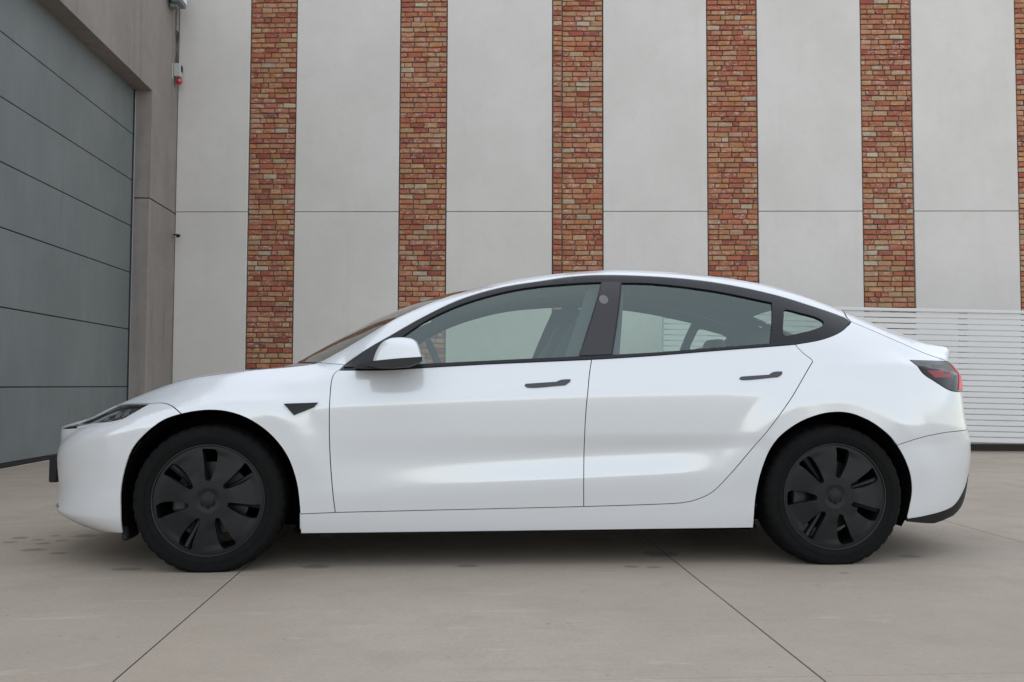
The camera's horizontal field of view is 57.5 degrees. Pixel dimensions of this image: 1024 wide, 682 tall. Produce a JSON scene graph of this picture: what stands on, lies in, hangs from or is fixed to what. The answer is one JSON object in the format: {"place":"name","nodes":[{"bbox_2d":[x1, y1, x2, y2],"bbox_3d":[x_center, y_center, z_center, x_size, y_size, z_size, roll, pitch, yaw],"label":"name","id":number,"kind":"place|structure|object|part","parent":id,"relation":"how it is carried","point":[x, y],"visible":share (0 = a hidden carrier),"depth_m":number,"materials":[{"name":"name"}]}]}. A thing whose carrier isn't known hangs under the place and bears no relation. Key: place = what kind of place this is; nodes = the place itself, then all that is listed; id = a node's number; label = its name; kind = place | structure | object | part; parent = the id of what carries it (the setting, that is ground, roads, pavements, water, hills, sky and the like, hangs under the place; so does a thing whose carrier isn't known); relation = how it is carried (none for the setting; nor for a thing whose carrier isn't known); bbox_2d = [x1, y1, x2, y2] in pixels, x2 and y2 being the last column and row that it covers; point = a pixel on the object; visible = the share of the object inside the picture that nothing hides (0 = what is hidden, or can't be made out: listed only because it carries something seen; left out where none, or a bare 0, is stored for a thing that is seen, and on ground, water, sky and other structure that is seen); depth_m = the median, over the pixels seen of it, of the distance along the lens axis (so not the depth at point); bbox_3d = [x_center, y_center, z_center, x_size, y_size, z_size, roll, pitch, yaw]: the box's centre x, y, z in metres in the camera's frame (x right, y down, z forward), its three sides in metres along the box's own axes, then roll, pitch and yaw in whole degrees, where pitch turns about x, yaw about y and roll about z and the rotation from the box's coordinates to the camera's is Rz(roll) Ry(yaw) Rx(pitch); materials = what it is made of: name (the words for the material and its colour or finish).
{"place":"outdoors","nodes":[
{"label":"outdoors","id":0,"kind":"place"},
{"bbox_2d":[0,451,1023,681],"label":"ground","id":1,"kind":"structure","parent":0,"point":[940,601],"depth_m":3.52,"materials":[{"name":"concrete"}]},
{"bbox_2d":[38,0,179,399],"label":"concrete wall","id":2,"kind":"structure","parent":1,"relation":"on","point":[132,43],"depth_m":12.81,"materials":[{"name":"grey concrete"}]},
{"bbox_2d":[0,0,136,468],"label":"sectional door","id":3,"kind":"structure","parent":2,"relation":"attached to","point":[67,131],"depth_m":10.39,"materials":[{"name":"grey painted metal"}]},
{"bbox_2d":[0,387,126,463],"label":"door panel","id":4,"kind":"structure","parent":3,"relation":"in","point":[32,420],"depth_m":10.02,"materials":[{"name":"grey metal"}]},
{"bbox_2d":[0,308,127,386],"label":"door panel","id":5,"kind":"structure","parent":3,"relation":"in","point":[37,350],"depth_m":10.41,"materials":[{"name":"grey metal"}]},
{"bbox_2d":[0,228,129,328],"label":"door panel","id":6,"kind":"structure","parent":3,"relation":"in","point":[38,277],"depth_m":10.42,"materials":[{"name":"grey metal"}]},
{"bbox_2d":[0,162,130,271],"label":"door panel","id":7,"kind":"structure","parent":3,"relation":"in","point":[31,208],"depth_m":10.41,"materials":[{"name":"grey metal"}]},
{"bbox_2d":[0,97,131,224],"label":"door panel","id":8,"kind":"structure","parent":3,"relation":"in","point":[28,146],"depth_m":10.43,"materials":[{"name":"grey metal"}]},
{"bbox_2d":[0,32,132,178],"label":"door panel","id":9,"kind":"structure","parent":3,"relation":"in","point":[25,83],"depth_m":10.42,"materials":[{"name":"grey metal"}]},
{"bbox_2d":[0,0,133,133],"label":"door panel","id":10,"kind":"structure","parent":3,"relation":"in","point":[29,24],"depth_m":10.57,"materials":[{"name":"grey metal"}]},
{"bbox_2d":[175,10,177,62],"bbox_3d":[-4.991,-4.970,13.907,0.026,1.710,0.029,0,-3,-3],"label":"conduit pipe","id":11,"kind":"object","parent":2,"relation":"attached to","point":[176,32],"visible":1,"depth_m":13.88,"materials":[{"name":"grey metal"}]},
{"bbox_2d":[172,63,182,84],"bbox_3d":[-4.957,-3.961,13.841,0.118,0.310,0.215,0,-3,-3],"label":"alarm sounder","id":12,"kind":"object","parent":2,"relation":"attached to","point":[177,72],"visible":1,"depth_m":13.81,"materials":[{"name":"grey plastic"}]},
{"bbox_2d":[177,10,178,62],"bbox_3d":[-4.994,-4.967,13.961,0.026,1.710,0.029,0,-3,-3],"label":"conduit pipe","id":13,"kind":"object","parent":2,"relation":"attached to","point":[178,36],"visible":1,"depth_m":13.94,"materials":[{"name":"grey metal"}]},
{"bbox_2d":[170,0,186,9],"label":"floodlight","id":14,"kind":"object","parent":2,"relation":"attached to","point":[177,4],"visible":1,"depth_m":13.56,"materials":[{"name":"grey metal"}]},
{"bbox_2d":[246,0,297,369],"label":"brick column","id":15,"kind":"structure","parent":1,"relation":"on","point":[271,241],"depth_m":13.94,"materials":[{"name":"red brick"}]},
{"bbox_2d":[398,0,447,363],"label":"brick column","id":16,"kind":"structure","parent":1,"relation":"on","point":[423,160],"depth_m":13.90,"materials":[{"name":"red brick"}]},
{"bbox_2d":[49,270,970,572],"bbox_3d":[0.023,0.356,5.180,4.781,1.446,2.104,0,-3,-5],"label":"parked car","id":17,"kind":"object","parent":1,"relation":"on","point":[855,426],"visible":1,"depth_m":4.32,"materials":[{"name":"white paint"}]},
{"bbox_3d":[-0.226,0.429,4.260,1.194,0.692,0.065,0,-3,-5],"label":"front door","id":18,"kind":"part","parent":17,"relation":"part of","materials":[{"name":"white paint"}]},
{"bbox_3d":[0.877,0.389,4.355,1.098,0.751,0.094,0,-3,-5],"label":"rear door","id":19,"kind":"part","parent":17,"relation":"part of","materials":[{"name":"white paint"}]},
{"bbox_2d":[552,0,602,310],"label":"brick column","id":20,"kind":"structure","parent":1,"relation":"on","point":[577,151],"depth_m":13.86,"materials":[{"name":"red brick"}]},
{"bbox_2d":[172,0,1023,443],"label":"panelled wall","id":21,"kind":"structure","parent":1,"relation":"on","point":[810,218],"depth_m":13.82,"materials":[{"name":"grey"}]},
{"bbox_2d":[706,0,758,336],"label":"brick column","id":22,"kind":"structure","parent":1,"relation":"on","point":[732,221],"depth_m":13.80,"materials":[{"name":"red brick"}]},
{"bbox_2d":[661,307,1023,442],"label":"slatted gate","id":23,"kind":"structure","parent":1,"relation":"on","point":[963,317],"depth_m":11.93,"materials":[{"name":"white metal"}]},
{"bbox_2d":[859,0,914,334],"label":"brick column","id":24,"kind":"structure","parent":1,"relation":"on","point":[887,190],"depth_m":13.73,"materials":[{"name":"red brick"}]},
{"bbox_2d":[971,443,1023,450],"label":"kerb","id":25,"kind":"structure","parent":1,"relation":"on","point":[997,447],"depth_m":12.22,"materials":[{"name":"grey"}]},
{"bbox_2d":[1014,0,1023,426],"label":"brick column","id":26,"kind":"structure","parent":1,"relation":"on","point":[1019,35],"depth_m":13.71,"materials":[{"name":"red brick"}]}
]}

